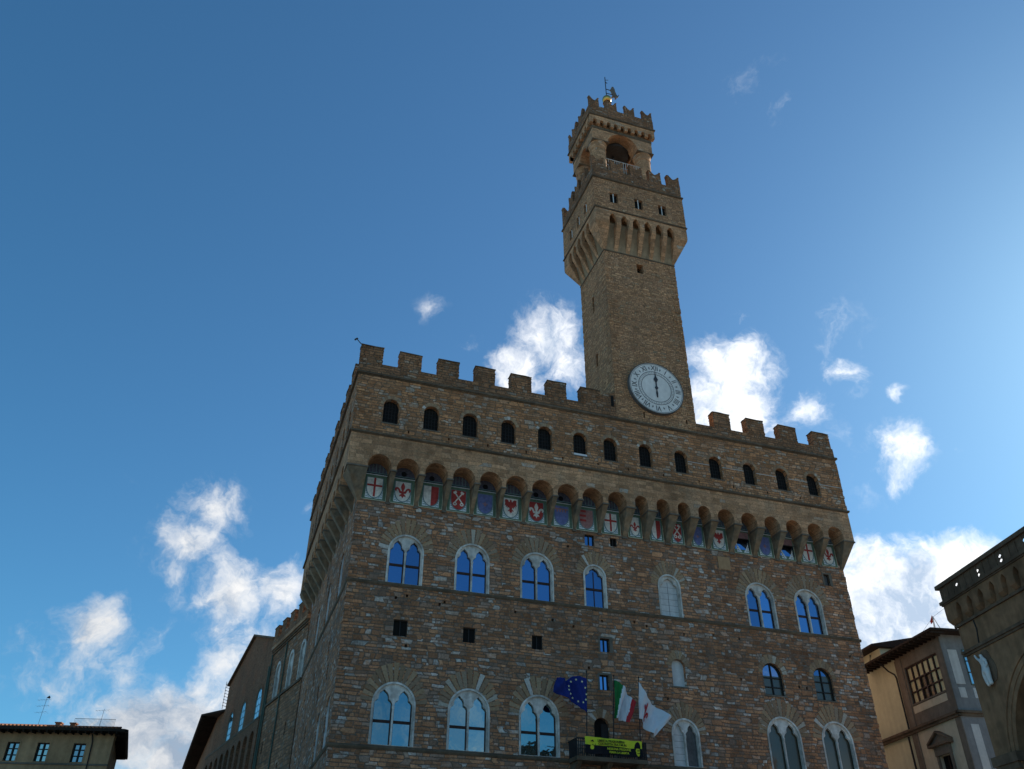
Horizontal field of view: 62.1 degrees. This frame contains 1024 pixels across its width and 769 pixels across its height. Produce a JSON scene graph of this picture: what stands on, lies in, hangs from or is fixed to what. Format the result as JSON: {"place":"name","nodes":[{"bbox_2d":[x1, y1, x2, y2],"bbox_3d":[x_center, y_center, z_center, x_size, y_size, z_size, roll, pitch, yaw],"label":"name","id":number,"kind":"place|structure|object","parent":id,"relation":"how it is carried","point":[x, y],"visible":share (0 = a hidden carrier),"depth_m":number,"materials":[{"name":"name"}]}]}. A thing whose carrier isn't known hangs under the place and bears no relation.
{"place":"outdoors","nodes":[
{"label":"outdoors","id":0,"kind":"place"},
{"bbox_2d":[0,722,128,768],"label":"plaster house","id":1,"kind":"structure","parent":0,"point":[61,745],"depth_m":81.66,"materials":[{"name":"paint"}]},
{"bbox_2d":[1,740,21,761],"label":"window","id":2,"kind":"structure","parent":1,"relation":"in","point":[12,751],"depth_m":81.29,"materials":[{"name":"glass"}]},
{"bbox_2d":[31,741,51,761],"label":"window","id":3,"kind":"structure","parent":1,"relation":"in","point":[43,749],"depth_m":81.52,"materials":[{"name":"glass"}]},
{"bbox_2d":[67,742,87,762],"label":"window","id":4,"kind":"structure","parent":1,"relation":"in","point":[79,750],"depth_m":81.78,"materials":[{"name":"glass"}]},
{"bbox_2d":[74,718,115,725],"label":"roof railing","id":5,"kind":"object","parent":1,"relation":"on","point":[94,720],"visible":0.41,"depth_m":87.62,"materials":[{"name":"metal"}]},
{"bbox_2d":[182,709,224,768],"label":"eaved house","id":6,"kind":"structure","parent":0,"point":[205,740],"depth_m":109.97,"materials":[{"name":"paint"}]},
{"bbox_2d":[203,634,273,768],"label":"brick wing","id":7,"kind":"structure","parent":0,"point":[242,719],"depth_m":91.99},
{"bbox_2d":[225,708,233,741],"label":"window","id":8,"kind":"structure","parent":7,"relation":"in","point":[231,718],"depth_m":96.08,"materials":[{"name":"blue glass"}]},
{"bbox_2d":[237,698,246,731],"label":"window","id":9,"kind":"structure","parent":7,"relation":"in","point":[244,705],"depth_m":92.01,"materials":[{"name":"blue glass"}]},
{"bbox_2d":[253,684,262,719],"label":"window","id":10,"kind":"structure","parent":7,"relation":"in","point":[259,696],"depth_m":87.29,"materials":[{"name":"blue glass"}]},
{"bbox_2d":[254,602,311,768],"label":"stone wing","id":11,"kind":"structure","parent":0,"point":[278,725],"depth_m":79.66,"materials":[{"name":"brown stone"}]},
{"bbox_2d":[272,661,280,698],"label":"window","id":12,"kind":"structure","parent":11,"relation":"in","point":[277,676],"depth_m":83.11,"materials":[{"name":"grey stone"}]},
{"bbox_2d":[285,649,294,688],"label":"window","id":13,"kind":"structure","parent":11,"relation":"in","point":[290,665],"depth_m":79.90,"materials":[{"name":"grey stone"}]},
{"bbox_2d":[296,639,306,679],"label":"window","id":14,"kind":"structure","parent":11,"relation":"in","point":[304,644],"depth_m":77.21,"materials":[{"name":"glass"}]},
{"bbox_2d":[0,0,1023,768],"label":"sky","id":15,"kind":"structure","parent":0,"point":[206,205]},
{"bbox_2d":[861,638,909,663],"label":"yellow house","id":16,"kind":"structure","parent":0,"point":[870,652],"depth_m":76.95,"materials":[{"name":"paint"}]},
{"bbox_2d":[864,627,996,768],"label":"yellow house","id":17,"kind":"structure","parent":0,"point":[928,710],"depth_m":66.80,"materials":[{"name":"beige paint"}]},
{"bbox_2d":[905,653,946,705],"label":"loggia window","id":18,"kind":"structure","parent":17,"relation":"in","point":[913,679],"depth_m":67.80,"materials":[{"name":"grey stone"}]},
{"bbox_2d":[923,610,941,630],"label":"roof mast","id":19,"kind":"object","parent":17,"relation":"on","point":[932,620],"visible":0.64,"depth_m":69.12,"materials":[{"name":"metal"}]},
{"bbox_2d":[926,731,956,768],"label":"pedimented window","id":20,"kind":"structure","parent":17,"relation":"in","point":[939,741],"depth_m":64.63,"materials":[{"name":"brown stone"}]},
{"bbox_2d":[961,649,974,684],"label":"window","id":21,"kind":"structure","parent":17,"relation":"in","point":[965,658],"depth_m":65.33,"materials":[{"name":"blue glass"}]},
{"bbox_3d":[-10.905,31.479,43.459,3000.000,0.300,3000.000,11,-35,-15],"label":"ground","id":22,"kind":"structure","parent":0,"visible":0},
{"bbox_2d":[290,343,888,768],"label":"palace","id":23,"kind":"structure","parent":22,"relation":"on","point":[486,563],"depth_m":61.76,"materials":[{"name":"brown stone"}]},
{"bbox_2d":[313,716,319,761],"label":"window","id":24,"kind":"structure","parent":23,"relation":"in","point":[319,716],"depth_m":57.32,"materials":[{"name":"grey stone"}]},
{"bbox_2d":[315,613,319,644],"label":"window","id":25,"kind":"structure","parent":23,"relation":"in","point":[319,613],"depth_m":71.00,"materials":[{"name":"grey stone"}]},
{"bbox_2d":[322,699,329,748],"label":"window","id":26,"kind":"structure","parent":23,"relation":"in","point":[327,715],"depth_m":53.79,"materials":[{"name":"grey stone"}]},
{"bbox_2d":[325,587,330,622],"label":"window","id":27,"kind":"structure","parent":23,"relation":"in","point":[330,587],"depth_m":66.08,"materials":[{"name":"grey stone"}]},
{"bbox_2d":[338,557,343,594],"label":"window","id":28,"kind":"structure","parent":23,"relation":"in","point":[343,557],"depth_m":61.22,"materials":[{"name":"grey stone"}]},
{"bbox_2d":[381,396,402,425],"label":"gallery window","id":29,"kind":"structure","parent":23,"relation":"in","point":[390,410],"depth_m":62.61,"materials":[{"name":"glass"}]},
{"bbox_2d":[360,662,426,746],"bbox_3d":[-7.388,19.859,52.880,4.279,4.992,0.355,11,-35,-15],"label":"window","id":30,"kind":"structure","parent":23,"relation":"in","point":[393,705],"depth_m":52.84,"materials":[{"name":"blue glass"}]},
{"bbox_2d":[393,620,407,636],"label":"small window","id":31,"kind":"structure","parent":23,"relation":"in","point":[399,627],"depth_m":55.62,"materials":[{"name":"glass"}]},
{"bbox_2d":[379,518,433,585],"bbox_3d":[-7.325,11.510,58.530,3.855,4.754,0.355,11,-35,-15],"label":"window","id":32,"kind":"structure","parent":23,"relation":"in","point":[405,556],"depth_m":58.53,"materials":[{"name":"blue glass"}]},
{"bbox_2d":[422,403,442,431],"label":"gallery window","id":33,"kind":"structure","parent":23,"relation":"in","point":[430,423],"depth_m":63.43,"materials":[{"name":"metal"}]},
{"bbox_2d":[438,669,499,752],"bbox_3d":[-2.776,20.728,54.147,4.108,5.006,0.355,11,-35,-15],"label":"window","id":34,"kind":"structure","parent":23,"relation":"in","point":[468,716],"depth_m":54.10,"materials":[{"name":"blue glass"}]},
{"bbox_2d":[463,628,474,642],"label":"small window","id":35,"kind":"structure","parent":23,"relation":"in","point":[468,633],"depth_m":56.85,"materials":[{"name":"glass"}]},
{"bbox_2d":[460,410,480,438],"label":"gallery window","id":36,"kind":"structure","parent":23,"relation":"in","point":[469,423],"depth_m":64.19,"materials":[{"name":"metal"}]},
{"bbox_2d":[445,529,499,593],"bbox_3d":[-2.820,12.382,59.751,3.984,4.710,0.355,11,-35,-15],"label":"window","id":37,"kind":"structure","parent":23,"relation":"in","point":[472,562],"depth_m":59.76,"materials":[{"name":"blue glass"}]},
{"bbox_2d":[498,416,518,445],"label":"gallery window","id":38,"kind":"structure","parent":23,"relation":"in","point":[507,430],"depth_m":64.98,"materials":[{"name":"metal"}]},
{"bbox_2d":[510,538,561,601],"bbox_3d":[1.704,13.220,61.002,3.997,4.757,0.355,11,-35,-15],"label":"window","id":39,"kind":"structure","parent":23,"relation":"in","point":[536,569],"depth_m":61.01,"materials":[{"name":"blue glass"}]},
{"bbox_2d":[532,636,541,649],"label":"small window","id":40,"kind":"structure","parent":23,"relation":"in","point":[536,640],"depth_m":58.10,"materials":[{"name":"glass"}]},
{"bbox_2d":[509,676,568,757],"bbox_3d":[1.716,21.589,55.370,4.179,4.983,0.355,11,-35,-15],"label":"window","id":41,"kind":"structure","parent":23,"relation":"in","point":[539,728],"depth_m":55.32,"materials":[{"name":"blue glass"}]},
{"bbox_2d":[535,423,554,451],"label":"gallery window","id":42,"kind":"structure","parent":23,"relation":"in","point":[544,439],"depth_m":65.74,"materials":[{"name":"metal"}]},
{"bbox_2d":[553,670,586,735],"bbox_3d":[3.836,20.965,54.616,2.450,5.332,0.573,14,-36,-19],"label":"european flag","id":43,"kind":"object","parent":23,"relation":"on","point":[573,689],"visible":1,"depth_m":55.35,"materials":[{"name":"fabric"}]},
{"bbox_2d":[570,429,589,457],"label":"gallery window","id":44,"kind":"structure","parent":23,"relation":"in","point":[578,442],"depth_m":66.53,"materials":[{"name":"metal"}]},
{"bbox_2d":[585,535,593,545],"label":"small window","id":45,"kind":"structure","parent":23,"relation":"in","point":[589,541],"depth_m":63.74,"materials":[{"name":"glass"}]},
{"bbox_2d":[576,551,612,608],"bbox_3d":[5.978,14.226,62.040,2.914,4.285,0.355,11,-35,-15],"label":"window","id":46,"kind":"structure","parent":23,"relation":"in","point":[594,575],"depth_m":62.09,"materials":[{"name":"blue glass"}]},
{"bbox_2d":[589,707,612,756],"bbox_3d":[5.875,23.057,56.021,1.851,3.350,0.340,11,-35,-15],"label":"balcony door","id":47,"kind":"structure","parent":23,"relation":"in","point":[600,726],"depth_m":56.41,"materials":[{"name":"brown stone"}]},
{"bbox_2d":[597,672,612,690],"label":"small window","id":48,"kind":"structure","parent":23,"relation":"in","point":[602,680],"depth_m":58.05,"materials":[{"name":"glass"}]},
{"bbox_2d":[598,636,612,652],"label":"small window","id":49,"kind":"structure","parent":23,"relation":"in","point":[603,644],"depth_m":59.55,"materials":[{"name":"glass"}]},
{"bbox_2d":[601,434,618,462],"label":"gallery window","id":50,"kind":"structure","parent":23,"relation":"in","point":[609,448],"depth_m":67.17,"materials":[{"name":"glass"}]},
{"bbox_2d":[610,539,615,546],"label":"small window","id":51,"kind":"structure","parent":23,"relation":"in","point":[612,541],"depth_m":64.30,"materials":[{"name":"metal"}]},
{"bbox_2d":[585,736,642,756],"bbox_3d":[6.483,23.074,54.065,4.021,1.063,0.174,11,-35,-15],"label":"protest banner","id":52,"kind":"object","parent":23,"relation":"hanging from","point":[618,747],"visible":1,"depth_m":54.03,"materials":[{"name":"yellow fabric"}]},
{"bbox_2d":[613,675,635,738],"bbox_3d":[7.263,21.653,55.520,1.766,5.233,0.764,11,-35,-15],"label":"italian flag","id":53,"kind":"object","parent":23,"relation":"on","point":[625,703],"visible":1,"depth_m":56.00,"materials":[{"name":"fabric"}]},
{"bbox_2d":[561,77,696,431],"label":"clock tower","id":54,"kind":"structure","parent":23,"relation":"on","point":[624,229],"depth_m":79.80,"materials":[{"name":"stone"}]},
{"bbox_2d":[610,194,618,204],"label":"gallery window","id":55,"kind":"structure","parent":54,"relation":"in","point":[613,199],"depth_m":81.88,"materials":[{"name":"black glass"}]},
{"bbox_2d":[634,200,643,210],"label":"gallery window","id":56,"kind":"structure","parent":54,"relation":"in","point":[637,205],"depth_m":82.54,"materials":[{"name":"grey stone"}]},
{"bbox_2d":[658,206,666,216],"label":"gallery window","id":57,"kind":"structure","parent":54,"relation":"in","point":[661,211],"depth_m":83.23,"materials":[{"name":"black glass"}]},
{"bbox_2d":[636,441,654,468],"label":"gallery window","id":58,"kind":"structure","parent":23,"relation":"in","point":[644,455],"depth_m":67.95,"materials":[{"name":"metal"}]},
{"bbox_2d":[638,676,670,759],"bbox_3d":[9.374,22.021,56.095,2.422,5.282,0.830,11,-35,-15],"label":"florentine flag","id":59,"kind":"object","parent":23,"relation":"on","point":[654,719],"visible":1,"depth_m":56.20,"materials":[{"name":"fabric"}]},
{"bbox_2d":[651,561,686,617],"bbox_3d":[11.694,15.313,63.603,2.998,4.278,0.355,11,-35,-15],"label":"window","id":60,"kind":"structure","parent":23,"relation":"in","point":[669,587],"depth_m":63.67,"materials":[{"name":"grey stone"}]},
{"bbox_2d":[672,447,689,474],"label":"gallery window","id":61,"kind":"structure","parent":23,"relation":"in","point":[680,465],"depth_m":68.80,"materials":[{"name":"metal"}]},
{"bbox_2d":[664,702,706,767],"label":"window","id":62,"kind":"structure","parent":23,"relation":"in","point":[686,742],"depth_m":57.89,"materials":[{"name":"grey stone"}]},
{"bbox_2d":[706,453,724,480],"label":"gallery window","id":63,"kind":"structure","parent":23,"relation":"in","point":[714,467],"depth_m":69.60,"materials":[{"name":"metal"}]},
{"bbox_2d":[740,459,758,486],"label":"gallery window","id":64,"kind":"structure","parent":23,"relation":"in","point":[748,473],"depth_m":70.45,"materials":[{"name":"glass"}]},
{"bbox_2d":[736,568,782,628],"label":"window","id":65,"kind":"structure","parent":23,"relation":"in","point":[756,594],"depth_m":65.77,"materials":[{"name":"blue glass"}]},
{"bbox_2d":[758,654,787,697],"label":"arched window","id":66,"kind":"structure","parent":23,"relation":"in","point":[772,678],"depth_m":62.53,"materials":[{"name":"glass"}]},
{"bbox_2d":[773,465,791,492],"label":"gallery window","id":67,"kind":"structure","parent":23,"relation":"in","point":[780,478],"depth_m":71.24,"materials":[{"name":"glass"}]},
{"bbox_2d":[758,699,808,768],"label":"window","id":68,"kind":"structure","parent":23,"relation":"in","point":[791,739],"depth_m":60.23,"materials":[{"name":"grey glass"}]},
{"bbox_2d":[785,575,829,634],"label":"window","id":69,"kind":"structure","parent":23,"relation":"in","point":[806,609],"depth_m":66.91,"materials":[{"name":"blue glass"}]},
{"bbox_2d":[804,471,822,497],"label":"gallery window","id":70,"kind":"structure","parent":23,"relation":"in","point":[812,488],"depth_m":72.03,"materials":[{"name":"metal"}]},
{"bbox_2d":[809,659,837,702],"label":"arched window","id":71,"kind":"structure","parent":23,"relation":"in","point":[822,681],"depth_m":63.69,"materials":[{"name":"glass"}]},
{"bbox_2d":[821,572,833,586],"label":"small window","id":72,"kind":"structure","parent":23,"relation":"in","point":[825,579],"depth_m":68.78,"materials":[{"name":"metal"}]},
{"bbox_2d":[813,704,861,768],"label":"window","id":73,"kind":"structure","parent":23,"relation":"in","point":[833,733],"depth_m":61.43,"materials":[{"name":"grey stone"}]},
{"bbox_2d":[934,526,1023,768],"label":"arcade loggia","id":74,"kind":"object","parent":22,"relation":"on","point":[984,611],"visible":1,"depth_m":44.23,"materials":[{"name":"stone"}]}
]}

